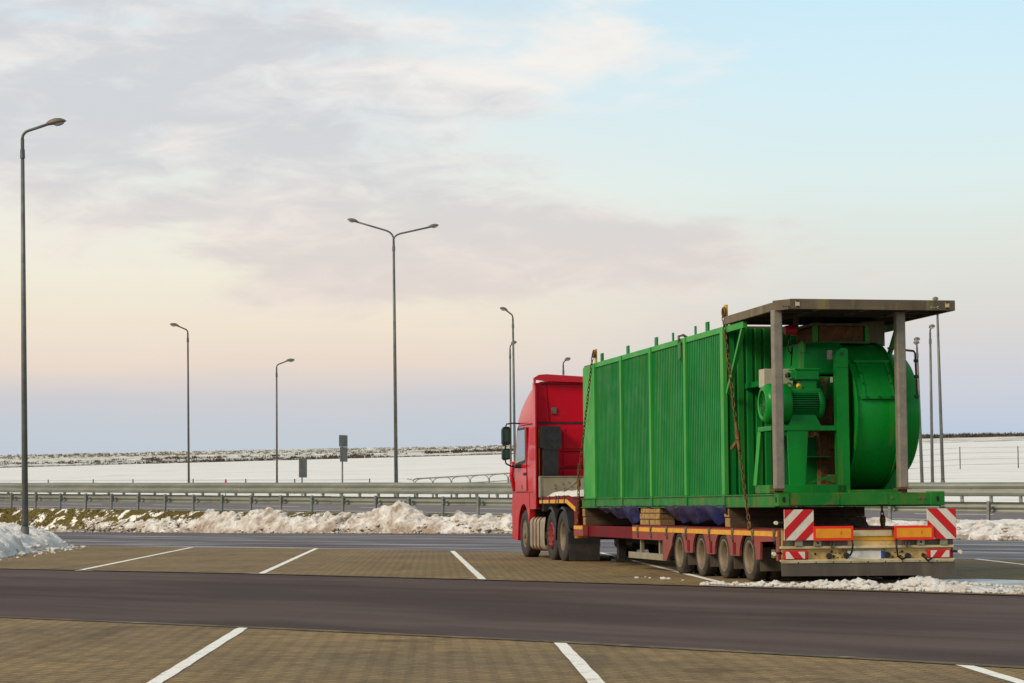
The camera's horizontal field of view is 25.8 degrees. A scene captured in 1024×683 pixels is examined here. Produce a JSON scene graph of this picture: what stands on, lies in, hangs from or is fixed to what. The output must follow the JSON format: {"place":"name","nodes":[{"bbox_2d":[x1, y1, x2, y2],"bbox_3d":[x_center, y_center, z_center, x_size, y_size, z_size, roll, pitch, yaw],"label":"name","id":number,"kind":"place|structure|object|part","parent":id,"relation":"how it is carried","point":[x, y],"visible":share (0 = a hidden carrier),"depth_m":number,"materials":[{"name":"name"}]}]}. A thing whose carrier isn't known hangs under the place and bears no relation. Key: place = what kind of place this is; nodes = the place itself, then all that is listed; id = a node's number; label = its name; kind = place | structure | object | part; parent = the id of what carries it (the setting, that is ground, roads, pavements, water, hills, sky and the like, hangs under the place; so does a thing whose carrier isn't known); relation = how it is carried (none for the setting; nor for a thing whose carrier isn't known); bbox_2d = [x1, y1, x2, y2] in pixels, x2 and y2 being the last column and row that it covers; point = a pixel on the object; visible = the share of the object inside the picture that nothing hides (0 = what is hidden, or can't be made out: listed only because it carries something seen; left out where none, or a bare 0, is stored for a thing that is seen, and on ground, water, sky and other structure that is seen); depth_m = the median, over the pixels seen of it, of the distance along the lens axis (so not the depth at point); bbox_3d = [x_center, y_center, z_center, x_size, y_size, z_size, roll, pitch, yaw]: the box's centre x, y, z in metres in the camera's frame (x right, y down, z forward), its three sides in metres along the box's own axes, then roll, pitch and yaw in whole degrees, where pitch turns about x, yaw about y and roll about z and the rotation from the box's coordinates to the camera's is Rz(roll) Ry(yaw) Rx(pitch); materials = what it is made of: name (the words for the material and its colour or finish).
{"place":"outdoors","nodes":[
{"label":"outdoors","id":0,"kind":"place"},
{"bbox_2d":[0,507,968,535],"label":"verge","id":1,"kind":"structure","parent":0,"point":[63,518],"depth_m":110.09,"materials":[{"name":"white snow"}]},
{"bbox_2d":[0,493,1023,519],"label":"guardrail","id":2,"kind":"object","parent":1,"relation":"on","point":[987,507],"visible":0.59,"depth_m":100.62,"materials":[{"name":"grey metal"}]},
{"bbox_2d":[892,519,1023,525],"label":"verge snow","id":3,"kind":"structure","parent":1,"relation":"on","point":[998,522],"depth_m":73.24,"materials":[{"name":"white snow"}]},
{"bbox_2d":[0,569,1023,665],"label":"road","id":4,"kind":"structure","parent":0,"point":[978,629],"depth_m":23.91,"materials":[{"name":"grey asphalt"}]},
{"bbox_2d":[0,568,1014,594],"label":"edging","id":5,"kind":"object","parent":4,"relation":"on","point":[561,581],"visible":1,"depth_m":32.14,"materials":[{"name":"grey concrete"}]},
{"bbox_2d":[0,617,1023,682],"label":"paved stalls","id":6,"kind":"object","parent":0,"point":[49,651],"visible":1,"depth_m":15.98,"materials":[{"name":"brick"}]},
{"bbox_2d":[0,616,1023,667],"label":"edging","id":7,"kind":"object","parent":6,"relation":"on","point":[942,662],"visible":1,"depth_m":17.88,"materials":[{"name":"grey concrete"}]},
{"bbox_2d":[0,546,1023,595],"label":"paved bays","id":8,"kind":"object","parent":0,"point":[498,565],"visible":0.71,"depth_m":42.81,"materials":[{"name":"brick"}]},
{"bbox_2d":[501,374,674,560],"bbox_3d":[1.817,2.634,47.472,3.320,3.929,6.380,0,-4,-11],"label":"tractor unit","id":9,"kind":"object","parent":8,"relation":"on","point":[549,432],"visible":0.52,"depth_m":47.88,"materials":[{"name":"red metal"}]},
{"bbox_2d":[516,427,525,464],"bbox_3d":[0.186,2.326,49.320,0.009,0.840,1.170,0,-4,-11],"label":"window frame","id":10,"kind":"structure","parent":9,"relation":"in","point":[524,461],"depth_m":48.95,"materials":[{"name":"black plastic"}]},
{"bbox_3d":[0.190,2.600,49.304,0.044,1.390,1.345,0,-4,-11],"label":"door","id":11,"kind":"part","parent":9,"relation":"part of","materials":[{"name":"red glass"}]},
{"bbox_2d":[538,476,961,580],"bbox_3d":[3.396,3.104,39.243,2.776,1.739,16.584,0,-4,-11],"label":"lowbed trailer","id":12,"kind":"object","parent":8,"relation":"on","point":[799,543],"visible":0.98,"depth_m":31.39,"materials":[{"name":"red metal"}]},
{"bbox_2d":[547,490,583,496],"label":"snow","id":13,"kind":"structure","parent":12,"relation":"on","point":[569,493],"depth_m":45.09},
{"bbox_2d":[583,517,679,524],"bbox_3d":[2.479,3.475,43.462,2.203,0.161,0.240,0,-4,-11],"label":"timber","id":14,"kind":"object","parent":12,"relation":"on","point":[602,521],"visible":0.53,"depth_m":43.23,"materials":[{"name":"brown wood"}]},
{"bbox_2d":[582,508,640,516],"bbox_3d":[2.472,3.309,43.473,2.214,0.166,0.240,0,-4,-11],"label":"timber","id":15,"kind":"object","parent":14,"relation":"on","point":[591,512],"visible":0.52,"depth_m":43.20,"materials":[{"name":"brown wood"}]},
{"bbox_2d":[640,519,652,524],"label":"timber","id":16,"kind":"object","parent":12,"relation":"on","point":[644,521],"visible":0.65,"depth_m":38.51,"materials":[{"name":"beige wood"}]},
{"bbox_2d":[650,519,674,525],"bbox_3d":[2.546,3.065,37.940,0.263,0.098,0.700,0,-4,-11],"label":"timber","id":17,"kind":"object","parent":12,"relation":"on","point":[665,522],"visible":0.98,"depth_m":37.62,"materials":[{"name":"beige wood"}]},
{"bbox_2d":[640,513,674,518],"bbox_3d":[2.479,2.986,38.260,0.274,0.099,1.300,0,-4,-11],"label":"timber","id":18,"kind":"object","parent":17,"relation":"on","point":[656,516],"visible":0.89,"depth_m":37.84,"materials":[{"name":"beige wood"}]},
{"bbox_2d":[641,508,668,512],"bbox_3d":[2.487,2.885,38.239,0.269,0.091,1.280,0,-4,-11],"label":"timber","id":19,"kind":"object","parent":18,"relation":"on","point":[654,510],"visible":0.7,"depth_m":37.98,"materials":[{"name":"beige wood"}]},
{"bbox_2d":[636,505,661,508],"bbox_3d":[2.389,2.832,38.231,0.146,0.088,1.712,0,-4,-11],"label":"tarpaulin","id":20,"kind":"object","parent":19,"relation":"on","point":[648,506],"visible":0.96,"depth_m":38.13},
{"bbox_2d":[581,299,954,507],"bbox_3d":[3.761,1.236,37.469,2.620,3.058,12.790,0,-4,-11],"label":"fan module","id":21,"kind":"object","parent":12,"relation":"on","point":[827,401],"visible":0.98,"depth_m":33.14,"materials":[{"name":"metal"}]},
{"bbox_2d":[575,350,595,524],"bbox_3d":[1.382,1.856,42.913,0.100,3.318,1.484,1,-4,-14],"label":"lashing chain","id":22,"kind":"object","parent":21,"relation":"attached to","point":[579,464],"visible":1,"depth_m":43.08,"materials":[{"name":"metal"}]},
{"bbox_2d":[594,505,640,523],"bbox_3d":[1.941,3.134,40.570,0.150,0.341,3.412,0,-4,-11],"label":"tarpaulin","id":23,"kind":"object","parent":21,"relation":"hanging from","point":[631,514],"visible":0.99,"depth_m":39.89,"materials":[{"name":"blue fabric"}]},
{"bbox_2d":[660,505,729,525],"bbox_3d":[2.907,2.755,35.589,0.161,0.325,4.012,0,-4,-11],"label":"tarpaulin","id":24,"kind":"object","parent":21,"relation":"hanging from","point":[698,514],"visible":0.99,"depth_m":35.22,"materials":[{"name":"blue fabric"}]},
{"bbox_2d":[721,307,751,529],"bbox_3d":[3.281,1.098,33.069,0.113,3.358,1.592,0,-4,-8],"label":"lashing chain","id":25,"kind":"object","parent":21,"relation":"hanging from","point":[737,432],"visible":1,"depth_m":33.00,"materials":[{"name":"brown metal"}]},
{"bbox_2d":[680,507,855,522],"bbox_3d":[4.268,3.023,38.888,0.264,0.296,9.300,0,-4,-11],"label":"timber","id":26,"kind":"object","parent":12,"relation":"on","point":[711,521],"visible":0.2,"depth_m":41.25,"materials":[{"name":"brown wood"}]},
{"bbox_2d":[725,516,865,526],"bbox_3d":[4.297,2.731,33.902,2.154,0.147,0.260,0,-4,-12],"label":"timber","id":27,"kind":"object","parent":12,"relation":"on","point":[769,521],"visible":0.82,"depth_m":33.72,"materials":[{"name":"brown wood"}]},
{"bbox_2d":[724,507,864,516],"bbox_3d":[4.278,2.581,33.899,2.134,0.146,0.260,0,-4,-10],"label":"timber","id":28,"kind":"object","parent":27,"relation":"on","point":[779,512],"visible":0.88,"depth_m":33.75,"materials":[{"name":"brown wood"}]},
{"bbox_2d":[836,506,857,527],"bbox_3d":[4.739,2.483,31.667,0.304,0.306,0.025,-1,-4,9],"label":"loose hose","id":29,"kind":"object","parent":12,"relation":"on","point":[842,513],"visible":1,"depth_m":31.66,"materials":[{"name":"black rubber"}]},
{"bbox_2d":[853,507,868,527],"bbox_3d":[4.937,2.484,31.703,0.217,0.305,0.041,-2,-4,16],"label":"loose hose","id":30,"kind":"object","parent":12,"relation":"on","point":[861,517],"visible":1,"depth_m":31.69,"materials":[{"name":"black rubber"}]},
{"bbox_2d":[880,505,885,527],"bbox_3d":[5.252,2.473,31.736,0.046,0.332,0.179,0,-4,-11],"label":"lashing chain","id":31,"kind":"object","parent":12,"relation":"on","point":[882,520],"visible":1,"depth_m":31.74,"materials":[{"name":"metal"}]},
{"bbox_2d":[634,576,1023,595],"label":"snow ridge","id":32,"kind":"structure","parent":8,"relation":"on","point":[926,583],"depth_m":28.89,"materials":[{"name":"white snow"}]},
{"bbox_2d":[945,579,1023,588],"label":"ice sheet","id":33,"kind":"object","parent":8,"relation":"on","point":[994,582],"visible":0.5,"depth_m":31.17,"materials":[{"name":"white snow"}]},
{"bbox_2d":[0,441,1023,501],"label":"snowy field","id":34,"kind":"structure","parent":0,"point":[992,469],"depth_m":192.29,"materials":[{"name":"white snow"}]},
{"bbox_2d":[170,323,189,482],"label":"street lamp","id":35,"kind":"object","parent":34,"relation":"on","point":[188,432],"visible":0.86,"depth_m":138.02,"materials":[{"name":"metal"}]},
{"bbox_2d":[48,479,369,493],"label":"wire fence","id":36,"kind":"object","parent":34,"relation":"on","point":[133,481],"visible":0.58,"depth_m":138.87,"materials":[{"name":"metal"}]},
{"bbox_2d":[0,448,512,467],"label":"brush","id":37,"kind":"object","parent":34,"relation":"on","point":[336,456],"visible":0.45,"depth_m":316.49,"materials":[{"name":"plant"}]},
{"bbox_2d":[276,358,294,482],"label":"street lamp","id":38,"kind":"object","parent":34,"relation":"on","point":[290,360],"visible":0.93,"depth_m":135.99,"materials":[{"name":"metal"}]},
{"bbox_2d":[299,459,306,495],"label":"road sign","id":39,"kind":"object","parent":34,"relation":"on","point":[302,468],"visible":0.88,"depth_m":124.75,"materials":[{"name":"grey metal"}]},
{"bbox_2d":[339,435,347,482],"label":"road sign","id":40,"kind":"object","parent":34,"relation":"on","point":[343,442],"visible":0.93,"depth_m":117.82,"materials":[{"name":"grey metal"}]},
{"bbox_2d":[347,218,437,496],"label":"street lamp","id":41,"kind":"object","parent":34,"relation":"on","point":[351,220],"visible":0.92,"depth_m":116.24,"materials":[{"name":"metal"}]},
{"bbox_2d":[408,472,514,497],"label":"bridge railing","id":42,"kind":"object","parent":34,"relation":"on","point":[507,480],"visible":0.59,"depth_m":114.31,"materials":[{"name":"grey metal"}]},
{"bbox_2d":[500,307,515,477],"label":"street lamp","id":43,"kind":"object","parent":34,"relation":"on","point":[514,418],"visible":0.83,"depth_m":132.06,"materials":[{"name":"metal"}]},
{"bbox_2d":[0,482,1023,501],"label":"guardrail","id":44,"kind":"object","parent":34,"relation":"on","point":[963,489],"visible":0.52,"depth_m":115.23,"materials":[{"name":"metal"}]},
{"bbox_2d":[509,341,516,481],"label":"street lamp","id":45,"kind":"object","parent":34,"relation":"on","point":[515,342],"visible":0.73,"depth_m":134.11,"materials":[{"name":"metal"}]},
{"bbox_2d":[562,357,570,374],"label":"street lamp","id":46,"kind":"object","parent":34,"relation":"on","point":[567,358],"visible":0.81,"depth_m":134.26,"materials":[{"name":"metal"}]},
{"bbox_2d":[913,337,923,481],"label":"street lamp","id":47,"kind":"object","parent":34,"relation":"on","point":[916,341],"visible":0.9,"depth_m":109.88,"materials":[{"name":"metal"}]},
{"bbox_2d":[929,324,934,481],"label":"street lamp","id":48,"kind":"object","parent":34,"relation":"on","point":[931,326],"visible":0.93,"depth_m":111.96,"materials":[{"name":"metal"}]},
{"bbox_2d":[932,297,944,481],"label":"street lamp","id":49,"kind":"object","parent":34,"relation":"on","point":[940,412],"visible":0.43,"depth_m":114.00,"materials":[{"name":"metal"}]},
{"bbox_2d":[910,446,1018,468],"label":"wire fence","id":50,"kind":"object","parent":34,"relation":"on","point":[978,464],"visible":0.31,"depth_m":165.12,"materials":[{"name":"metal"}]},
{"bbox_2d":[0,501,1023,520],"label":"highway","id":51,"kind":"structure","parent":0,"point":[912,516],"depth_m":106.68,"materials":[{"name":"grey asphalt"}]},
{"bbox_2d":[0,436,1023,466],"bbox_3d":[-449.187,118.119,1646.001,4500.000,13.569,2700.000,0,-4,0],"label":"hill","id":52,"kind":"structure","parent":0,"point":[288,454],"depth_m":357.15,"materials":[{"name":"white snow"}]},
{"bbox_2d":[0,444,512,458],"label":"hill grass","id":53,"kind":"structure","parent":52,"relation":"on","point":[128,454],"depth_m":394.60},
{"bbox_2d":[922,432,1023,438],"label":"hedgerow","id":54,"kind":"object","parent":52,"relation":"on","point":[955,435],"visible":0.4,"depth_m":394.90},
{"bbox_2d":[0,0,1023,455],"label":"sky","id":55,"kind":"structure","parent":0,"point":[610,176],"materials":[{"name":"blue"}]},
{"bbox_2d":[23,569,1005,595],"bbox_3d":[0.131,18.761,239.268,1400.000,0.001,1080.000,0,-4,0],"label":"ground","id":56,"kind":"structure","parent":0,"point":[395,577],"depth_m":35.48,"materials":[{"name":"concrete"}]},
{"bbox_2d":[47,500,868,533],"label":"snow bank","id":57,"kind":"structure","parent":56,"relation":"on","point":[399,517],"depth_m":97.64,"materials":[{"name":"white snow"}]},
{"bbox_2d":[46,530,1018,539],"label":"kerb","id":58,"kind":"structure","parent":56,"relation":"on","point":[963,537],"depth_m":95.77,"materials":[{"name":"grey concrete"}]},
{"bbox_2d":[53,532,1023,559],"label":"access road","id":59,"kind":"structure","parent":0,"point":[989,549],"depth_m":72.12,"materials":[{"name":"grey asphalt"}]},
{"bbox_2d":[866,517,1023,540],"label":"snow bank","id":60,"kind":"structure","parent":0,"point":[981,530],"depth_m":67.98,"materials":[{"name":"white snow"}]},
{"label":"island","id":61,"kind":"structure","parent":0,"visible":0},
{"bbox_2d":[20,118,65,534],"bbox_3d":[-13.060,-0.124,62.184,1.280,12.285,0.310,0,-4,0],"label":"street lamp","id":62,"kind":"object","parent":61,"relation":"on","point":[55,122],"visible":0.91,"depth_m":62.11,"materials":[{"name":"metal"}]},
{"bbox_2d":[0,522,86,560],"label":"snow pile","id":63,"kind":"object","parent":61,"relation":"on","point":[13,537],"visible":0.66,"depth_m":60.54,"materials":[{"name":"white snow"}]}
]}

